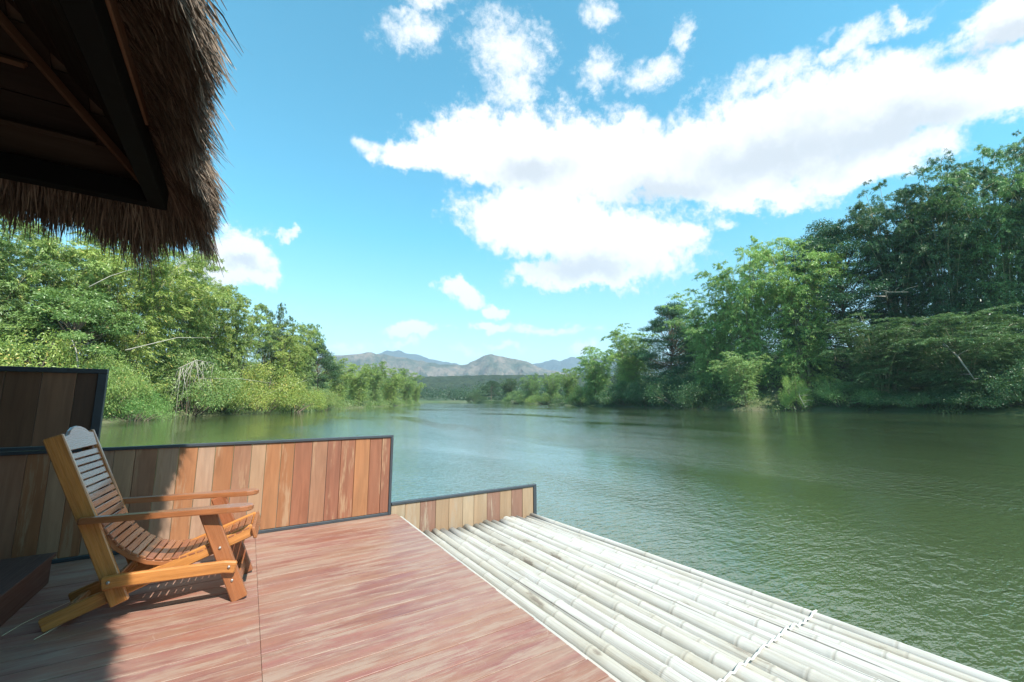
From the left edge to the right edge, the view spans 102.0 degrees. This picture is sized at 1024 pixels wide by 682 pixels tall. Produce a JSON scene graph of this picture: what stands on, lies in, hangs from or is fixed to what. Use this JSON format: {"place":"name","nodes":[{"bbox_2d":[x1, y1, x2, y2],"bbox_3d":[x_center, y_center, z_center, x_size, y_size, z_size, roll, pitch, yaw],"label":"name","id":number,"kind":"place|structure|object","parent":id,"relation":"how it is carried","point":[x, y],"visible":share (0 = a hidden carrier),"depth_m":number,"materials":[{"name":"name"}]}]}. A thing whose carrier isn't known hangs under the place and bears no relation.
{"place":"outdoors","nodes":[
{"label":"outdoors","id":0,"kind":"place"},
{"bbox_2d":[0,0,245,284],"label":"thatched roof","id":1,"kind":"structure","parent":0,"point":[107,108],"depth_m":2.40,"materials":[{"name":"brown plant"}]},
{"bbox_2d":[31,350,667,375],"bbox_3d":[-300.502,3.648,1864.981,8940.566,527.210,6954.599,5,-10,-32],"label":"mountains","id":2,"kind":"structure","parent":0,"point":[570,363],"depth_m":4330.27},
{"bbox_2d":[227,352,579,376],"bbox_3d":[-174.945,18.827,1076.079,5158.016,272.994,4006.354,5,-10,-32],"label":"hills","id":3,"kind":"structure","parent":0,"point":[490,364],"depth_m":2237.05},
{"bbox_2d":[398,397,451,400],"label":"meadow","id":4,"kind":"structure","parent":0,"point":[430,399],"depth_m":391.08,"materials":[{"name":"green plant"}]},
{"bbox_2d":[261,375,658,399],"bbox_3d":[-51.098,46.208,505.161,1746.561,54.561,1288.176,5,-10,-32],"label":"wooded hill","id":5,"kind":"structure","parent":0,"point":[445,382],"depth_m":767.79,"materials":[{"name":"green plant"}]},
{"bbox_2d":[0,0,1023,364],"label":"sky","id":6,"kind":"structure","parent":0,"point":[461,182],"materials":[{"name":"blue"}]},
{"bbox_2d":[10,402,1023,681],"bbox_3d":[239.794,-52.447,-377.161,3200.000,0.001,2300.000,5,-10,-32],"label":"river","id":7,"kind":"structure","parent":0,"point":[906,528],"depth_m":8.23,"materials":[{"name":"liquid"}]},
{"bbox_2d":[0,514,620,681],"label":"deck","id":8,"kind":"structure","parent":7,"relation":"on","point":[392,598],"depth_m":2.32,"materials":[{"name":"brown wood"}]},
{"bbox_2d":[0,552,56,625],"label":"step","id":9,"kind":"object","parent":8,"relation":"on","point":[24,580],"visible":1,"depth_m":2.58,"materials":[{"name":"brown wood"}]},
{"bbox_2d":[2,602,68,635],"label":"straw stalk","id":10,"kind":"object","parent":8,"relation":"on","point":[33,618],"visible":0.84,"depth_m":2.38,"materials":[{"name":"beige wicker"}]},
{"bbox_2d":[38,426,260,632],"bbox_3d":[-2.253,1.100,2.690,1.078,1.107,0.635,4,-9,-28],"label":"lounge chair","id":11,"kind":"object","parent":8,"relation":"on","point":[224,536],"visible":1,"depth_m":2.53,"materials":[{"name":"brown wood"}]},
{"bbox_2d":[0,435,393,563],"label":"board fence","id":12,"kind":"object","parent":8,"relation":"on","point":[37,516],"visible":0.73,"depth_m":3.78,"materials":[{"name":"wood"}]},
{"bbox_2d":[0,366,108,451],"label":"board screen","id":13,"kind":"object","parent":12,"relation":"on","point":[38,405],"visible":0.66,"depth_m":3.29,"materials":[{"name":"wood"}]},
{"bbox_2d":[423,513,1009,681],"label":"bamboo raft","id":14,"kind":"object","parent":7,"relation":"on","point":[621,612],"visible":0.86,"depth_m":2.82,"materials":[{"name":"white wood"}]},
{"bbox_2d":[391,484,536,531],"bbox_3d":[-0.523,2.139,5.124,1.975,0.522,0.084,5,-10,-32],"label":"board fence","id":15,"kind":"object","parent":14,"relation":"on","point":[446,512],"visible":0.52,"depth_m":5.09,"materials":[{"name":"wood"}]},
{"bbox_2d":[102,347,1023,422],"bbox_3d":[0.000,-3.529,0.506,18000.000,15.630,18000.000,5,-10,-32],"label":"ground","id":16,"kind":"structure","parent":0,"point":[999,410],"depth_m":67.34,"materials":[{"name":"green plant"}]},
{"bbox_2d":[0,216,89,365],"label":"bamboo clump","id":17,"kind":"object","parent":16,"relation":"on","point":[6,304],"visible":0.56,"depth_m":32.87,"materials":[{"name":"green plant"}]},
{"bbox_2d":[0,321,96,368],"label":"riverside shrub","id":18,"kind":"object","parent":16,"relation":"on","point":[65,350],"visible":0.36,"depth_m":30.27,"materials":[{"name":"green plant"}]},
{"bbox_2d":[0,284,149,376],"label":"broadleaf tree","id":19,"kind":"object","parent":16,"relation":"on","point":[90,303],"visible":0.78,"depth_m":32.86,"materials":[{"name":"green plant"}]},
{"bbox_2d":[72,340,78,367],"bbox_3d":[-33.233,1.344,31.516,1.127,3.621,0.245,3,-9,-18],"label":"bare cane","id":20,"kind":"object","parent":19,"relation":"attached to","point":[76,355],"visible":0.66,"depth_m":31.58,"materials":[{"name":"beige plant"}]},
{"bbox_2d":[0,215,149,366],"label":"bamboo clump","id":21,"kind":"object","parent":16,"relation":"on","point":[46,252],"visible":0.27,"depth_m":34.86,"materials":[{"name":"green plant"}]},
{"bbox_2d":[62,340,152,415],"bbox_3d":[-32.984,3.156,33.286,6.572,6.359,6.792,3,-9,-21],"label":"riverside shrub","id":22,"kind":"object","parent":16,"relation":"on","point":[126,380],"visible":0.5,"depth_m":33.58,"materials":[{"name":"green plant"}]},
{"bbox_2d":[89,269,130,286],"bbox_3d":[-33.041,-5.237,34.192,0.101,2.232,2.538,-4,-9,28],"label":"bare cane","id":23,"kind":"object","parent":16,"relation":"on","point":[105,278],"visible":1,"depth_m":33.68,"materials":[{"name":"beige plant"}]},
{"bbox_2d":[17,218,224,404],"bbox_3d":[-36.998,-2.389,40.775,13.967,18.785,15.308,7,-11,-40],"label":"bamboo clump","id":24,"kind":"object","parent":16,"relation":"on","point":[145,337],"visible":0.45,"depth_m":39.56,"materials":[{"name":"green plant"}]},
{"bbox_2d":[103,382,175,420],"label":"riverside shrub","id":25,"kind":"object","parent":16,"relation":"on","point":[128,408],"visible":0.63,"depth_m":34.65,"materials":[{"name":"green plant"}]},
{"bbox_2d":[125,337,194,350],"bbox_3d":[-31.074,0.229,38.107,0.298,2.148,7.318,-2,-9,17],"label":"bare cane","id":26,"kind":"object","parent":16,"relation":"on","point":[160,341],"visible":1,"depth_m":36.97,"materials":[{"name":"beige plant"}]},
{"bbox_2d":[111,240,239,404],"bbox_3d":[-38.009,-2.749,45.788,14.742,19.545,13.006,-5,-10,31],"label":"bamboo clump","id":27,"kind":"object","parent":16,"relation":"on","point":[196,321],"visible":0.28,"depth_m":46.49,"materials":[{"name":"green plant"}]},
{"bbox_2d":[137,347,248,415],"bbox_3d":[-35.438,4.665,45.737,11.998,8.279,11.438,-1,-8,5],"label":"riverside shrub","id":28,"kind":"object","parent":16,"relation":"on","point":[202,396],"visible":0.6,"depth_m":44.03,"materials":[{"name":"green plant"}]},
{"bbox_2d":[200,378,274,383],"bbox_3d":[-31.419,4.633,48.338,0.306,0.483,8.687,-5,-9,29],"label":"bare cane","id":29,"kind":"object","parent":28,"relation":"on","point":[229,378],"visible":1,"depth_m":46.79,"materials":[{"name":"beige plant"}]},
{"bbox_2d":[165,360,221,416],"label":"dead branch","id":30,"kind":"object","parent":16,"relation":"on","point":[202,362],"visible":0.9,"depth_m":42.70,"materials":[{"name":"grey wood"}]},
{"bbox_2d":[6,299,384,400],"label":"forest backdrop","id":31,"kind":"structure","parent":16,"relation":"on","point":[367,394],"depth_m":112.61,"materials":[{"name":"green plant"}]},
{"bbox_2d":[174,276,260,399],"bbox_3d":[-38.184,-0.381,51.679,12.034,16.040,9.824,-2,-9,16],"label":"bamboo clump","id":32,"kind":"object","parent":16,"relation":"on","point":[218,343],"visible":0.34,"depth_m":51.88,"materials":[{"name":"green plant"}]},
{"bbox_2d":[169,373,281,411],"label":"riverside shrub","id":33,"kind":"object","parent":16,"relation":"on","point":[257,394],"visible":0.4,"depth_m":48.89,"materials":[{"name":"green plant"}]},
{"bbox_2d":[210,293,278,387],"bbox_3d":[-37.722,1.249,55.918,9.502,15.306,8.669,8,-11,-44],"label":"bamboo clump","id":34,"kind":"object","parent":16,"relation":"on","point":[239,350],"visible":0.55,"depth_m":55.43,"materials":[{"name":"green plant"}]},
{"bbox_2d":[104,392,419,419],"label":"bank undergrowth","id":35,"kind":"object","parent":16,"relation":"on","point":[351,403],"visible":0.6,"depth_m":59.47,"materials":[{"name":"green plant"}]},
{"bbox_2d":[230,359,306,412],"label":"riverside shrub","id":36,"kind":"object","parent":16,"relation":"on","point":[289,390],"visible":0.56,"depth_m":54.30,"materials":[{"name":"green plant"}]},
{"bbox_2d":[249,303,297,387],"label":"bamboo clump","id":37,"kind":"object","parent":16,"relation":"on","point":[268,347],"visible":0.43,"depth_m":61.96,"materials":[{"name":"green plant"}]},
{"bbox_2d":[261,323,319,405],"bbox_3d":[-34.345,3.602,63.761,8.484,12.634,10.393,6,-10,-34],"label":"bamboo clump","id":38,"kind":"object","parent":16,"relation":"on","point":[298,353],"visible":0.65,"depth_m":62.60,"materials":[{"name":"green plant"}]},
{"bbox_2d":[260,374,328,411],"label":"riverside shrub","id":39,"kind":"object","parent":16,"relation":"on","point":[316,400],"visible":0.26,"depth_m":62.51,"materials":[{"name":"green plant"}]},
{"bbox_2d":[285,322,327,391],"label":"bamboo clump","id":40,"kind":"object","parent":16,"relation":"on","point":[309,373],"visible":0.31,"depth_m":73.11,"materials":[{"name":"green plant"}]},
{"bbox_2d":[306,342,344,391],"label":"broadleaf tree","id":41,"kind":"object","parent":16,"relation":"on","point":[327,359],"visible":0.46,"depth_m":78.10,"materials":[{"name":"green plant"}]},
{"bbox_2d":[307,386,345,409],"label":"riverside shrub","id":42,"kind":"object","parent":16,"relation":"on","point":[332,399],"visible":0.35,"depth_m":73.41,"materials":[{"name":"green plant"}]},
{"bbox_2d":[321,356,356,402],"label":"bamboo clump","id":43,"kind":"object","parent":16,"relation":"on","point":[338,388],"visible":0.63,"depth_m":86.73,"materials":[{"name":"green plant"}]},
{"bbox_2d":[344,364,380,403],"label":"bamboo clump","id":44,"kind":"object","parent":16,"relation":"on","point":[355,389],"visible":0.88,"depth_m":97.92,"materials":[{"name":"green plant"}]},
{"bbox_2d":[363,361,393,402],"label":"bamboo clump","id":45,"kind":"object","parent":16,"relation":"on","point":[375,385],"visible":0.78,"depth_m":113.60,"materials":[{"name":"green plant"}]},
{"bbox_2d":[380,367,411,403],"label":"bamboo clump","id":46,"kind":"object","parent":16,"relation":"on","point":[390,389],"visible":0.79,"depth_m":127.17,"materials":[{"name":"green plant"}]},
{"bbox_2d":[396,368,423,401],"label":"bamboo clump","id":47,"kind":"object","parent":16,"relation":"on","point":[406,392],"visible":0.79,"depth_m":152.77,"materials":[{"name":"green plant"}]},
{"bbox_2d":[408,381,424,401],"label":"bamboo clump","id":48,"kind":"object","parent":16,"relation":"on","point":[417,391],"visible":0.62,"depth_m":174.81,"materials":[{"name":"green plant"}]},
{"bbox_2d":[465,387,486,401],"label":"riverside shrub","id":49,"kind":"object","parent":16,"relation":"on","point":[472,397],"visible":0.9,"depth_m":280.89,"materials":[{"name":"green plant"}]},
{"bbox_2d":[478,380,503,400],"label":"broadleaf tree","id":50,"kind":"object","parent":16,"relation":"on","point":[494,384],"visible":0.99,"depth_m":260.63,"materials":[{"name":"green plant"}]},
{"bbox_2d":[368,380,618,399],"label":"wood","id":51,"kind":"object","parent":16,"relation":"on","point":[459,394],"visible":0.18,"depth_m":386.87,"materials":[{"name":"green plant"}]},
{"bbox_2d":[498,378,519,399],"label":"bamboo clump","id":52,"kind":"object","parent":16,"relation":"on","point":[506,387],"visible":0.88,"depth_m":234.23,"materials":[{"name":"green plant"}]},
{"bbox_2d":[502,389,540,403],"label":"riverside shrub","id":53,"kind":"object","parent":16,"relation":"on","point":[508,398],"visible":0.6,"depth_m":208.48,"materials":[{"name":"green plant"}]},
{"bbox_2d":[518,373,544,398],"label":"bamboo clump","id":54,"kind":"object","parent":16,"relation":"on","point":[529,386],"visible":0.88,"depth_m":203.24,"materials":[{"name":"green plant"}]},
{"bbox_2d":[524,391,562,404],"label":"riverside shrub","id":55,"kind":"object","parent":16,"relation":"on","point":[537,398],"visible":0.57,"depth_m":178.56,"materials":[{"name":"green plant"}]},
{"bbox_2d":[538,372,563,401],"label":"bamboo clump","id":56,"kind":"object","parent":16,"relation":"on","point":[552,389],"visible":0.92,"depth_m":172.93,"materials":[{"name":"green plant"}]},
{"bbox_2d":[554,368,584,401],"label":"bamboo clump","id":57,"kind":"object","parent":16,"relation":"on","point":[568,380],"visible":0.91,"depth_m":143.22,"materials":[{"name":"green plant"}]},
{"bbox_2d":[563,384,596,405],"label":"riverside shrub","id":58,"kind":"object","parent":16,"relation":"on","point":[576,397],"visible":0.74,"depth_m":122.68,"materials":[{"name":"green plant"}]},
{"bbox_2d":[569,346,618,402],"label":"bamboo clump","id":59,"kind":"object","parent":16,"relation":"on","point":[597,372],"visible":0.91,"depth_m":119.58,"materials":[{"name":"green plant"}]},
{"bbox_2d":[593,380,654,404],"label":"riverside shrub","id":60,"kind":"object","parent":16,"relation":"on","point":[607,395],"visible":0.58,"depth_m":103.30,"materials":[{"name":"green plant"}]},
{"bbox_2d":[600,323,662,400],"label":"bamboo clump","id":61,"kind":"object","parent":16,"relation":"on","point":[630,369],"visible":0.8,"depth_m":107.46,"materials":[{"name":"green plant"}]},
{"bbox_2d":[621,374,671,405],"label":"riverside shrub","id":62,"kind":"object","parent":16,"relation":"on","point":[636,393],"visible":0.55,"depth_m":96.82,"materials":[{"name":"green plant"}]},
{"bbox_2d":[627,300,705,398],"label":"broadleaf tree","id":63,"kind":"object","parent":16,"relation":"on","point":[675,333],"visible":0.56,"depth_m":96.12,"materials":[{"name":"green plant"}]},
{"bbox_2d":[643,366,727,407],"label":"riverside shrub","id":64,"kind":"object","parent":16,"relation":"on","point":[686,391],"visible":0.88,"depth_m":84.90,"materials":[{"name":"green plant"}]},
{"bbox_2d":[661,278,770,396],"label":"bamboo clump","id":65,"kind":"object","parent":16,"relation":"on","point":[707,350],"visible":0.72,"depth_m":84.46,"materials":[{"name":"green plant"}]},
{"bbox_2d":[705,351,775,404],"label":"bamboo clump","id":66,"kind":"object","parent":16,"relation":"on","point":[745,381],"visible":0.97,"depth_m":72.75,"materials":[{"name":"green plant"}]},
{"bbox_2d":[688,235,798,394],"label":"bamboo clump","id":67,"kind":"object","parent":16,"relation":"on","point":[750,340],"visible":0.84,"depth_m":78.93,"materials":[{"name":"green plant"}]},
{"bbox_2d":[468,382,1023,413],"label":"bank undergrowth","id":68,"kind":"object","parent":16,"relation":"on","point":[559,400],"visible":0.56,"depth_m":75.95,"materials":[{"name":"green plant"}]},
{"bbox_2d":[777,372,814,410],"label":"riverside shrub","id":69,"kind":"object","parent":16,"relation":"on","point":[787,398],"visible":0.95,"depth_m":67.02,"materials":[{"name":"green plant"}]},
{"bbox_2d":[732,235,866,394],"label":"bamboo clump","id":70,"kind":"object","parent":16,"relation":"on","point":[789,297],"visible":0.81,"depth_m":73.20,"materials":[{"name":"green plant"}]},
{"bbox_2d":[600,271,1023,391],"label":"forest backdrop","id":71,"kind":"structure","parent":16,"relation":"on","point":[648,373],"depth_m":77.14,"materials":[{"name":"green plant"}]},
{"bbox_2d":[800,377,891,406],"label":"riverside shrub","id":72,"kind":"object","parent":16,"relation":"on","point":[829,393],"visible":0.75,"depth_m":63.98,"materials":[{"name":"green plant"}]},
{"bbox_2d":[768,217,935,378],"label":"broadleaf tree","id":73,"kind":"object","parent":16,"relation":"on","point":[830,234],"visible":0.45,"depth_m":72.05,"materials":[{"name":"green plant"}]},
{"bbox_2d":[867,286,915,300],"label":"dead branch","id":74,"kind":"object","parent":73,"relation":"attached to","point":[888,292],"visible":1,"depth_m":62.40,"materials":[{"name":"grey wood"}]},
{"bbox_2d":[806,308,991,410],"bbox_3d":[55.798,2.847,62.330,16.815,16.324,23.050,-3,-9,19],"label":"broadleaf tree","id":75,"kind":"object","parent":16,"relation":"on","point":[872,376],"visible":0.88,"depth_m":61.19,"materials":[{"name":"green plant"}]},
{"bbox_2d":[836,179,963,371],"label":"bamboo clump","id":76,"kind":"object","parent":16,"relation":"on","point":[862,214],"visible":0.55,"depth_m":68.33,"materials":[{"name":"green plant"}]},
{"bbox_2d":[871,388,984,407],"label":"riverside shrub","id":77,"kind":"object","parent":16,"relation":"on","point":[914,401],"visible":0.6,"depth_m":56.35,"materials":[{"name":"green plant"}]},
{"bbox_2d":[867,148,1009,368],"bbox_3d":[67.335,-10.467,65.451,18.615,36.856,17.480,4,-9,-28],"label":"bamboo clump","id":78,"kind":"object","parent":16,"relation":"on","point":[942,283],"visible":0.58,"depth_m":63.51,"materials":[{"name":"green plant"}]},
{"bbox_2d":[857,303,1023,407],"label":"broadleaf tree","id":79,"kind":"object","parent":16,"relation":"on","point":[951,375],"visible":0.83,"depth_m":53.71,"materials":[{"name":"green plant"}]},
{"bbox_2d":[943,343,979,380],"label":"dead branch","id":80,"kind":"object","parent":79,"relation":"hanging from","point":[958,357],"visible":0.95,"depth_m":52.48,"materials":[{"name":"grey wood"}]},
{"bbox_2d":[891,136,1023,367],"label":"bamboo clump","id":81,"kind":"object","parent":16,"relation":"on","point":[994,250],"visible":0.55,"depth_m":59.96,"materials":[{"name":"green plant"}]},
{"bbox_2d":[927,383,1023,408],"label":"riverside shrub","id":82,"kind":"object","parent":16,"relation":"on","point":[999,401],"visible":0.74,"depth_m":50.71,"materials":[{"name":"green plant"}]},
{"bbox_2d":[955,338,1023,401],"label":"riverside shrub","id":83,"kind":"object","parent":16,"relation":"on","point":[1019,372],"visible":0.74,"depth_m":50.49,"materials":[{"name":"green plant"}]},
{"bbox_2d":[957,130,1023,314],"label":"bamboo clump","id":84,"kind":"object","parent":16,"relation":"on","point":[984,174],"visible":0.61,"depth_m":58.25,"materials":[{"name":"green plant"}]}
]}

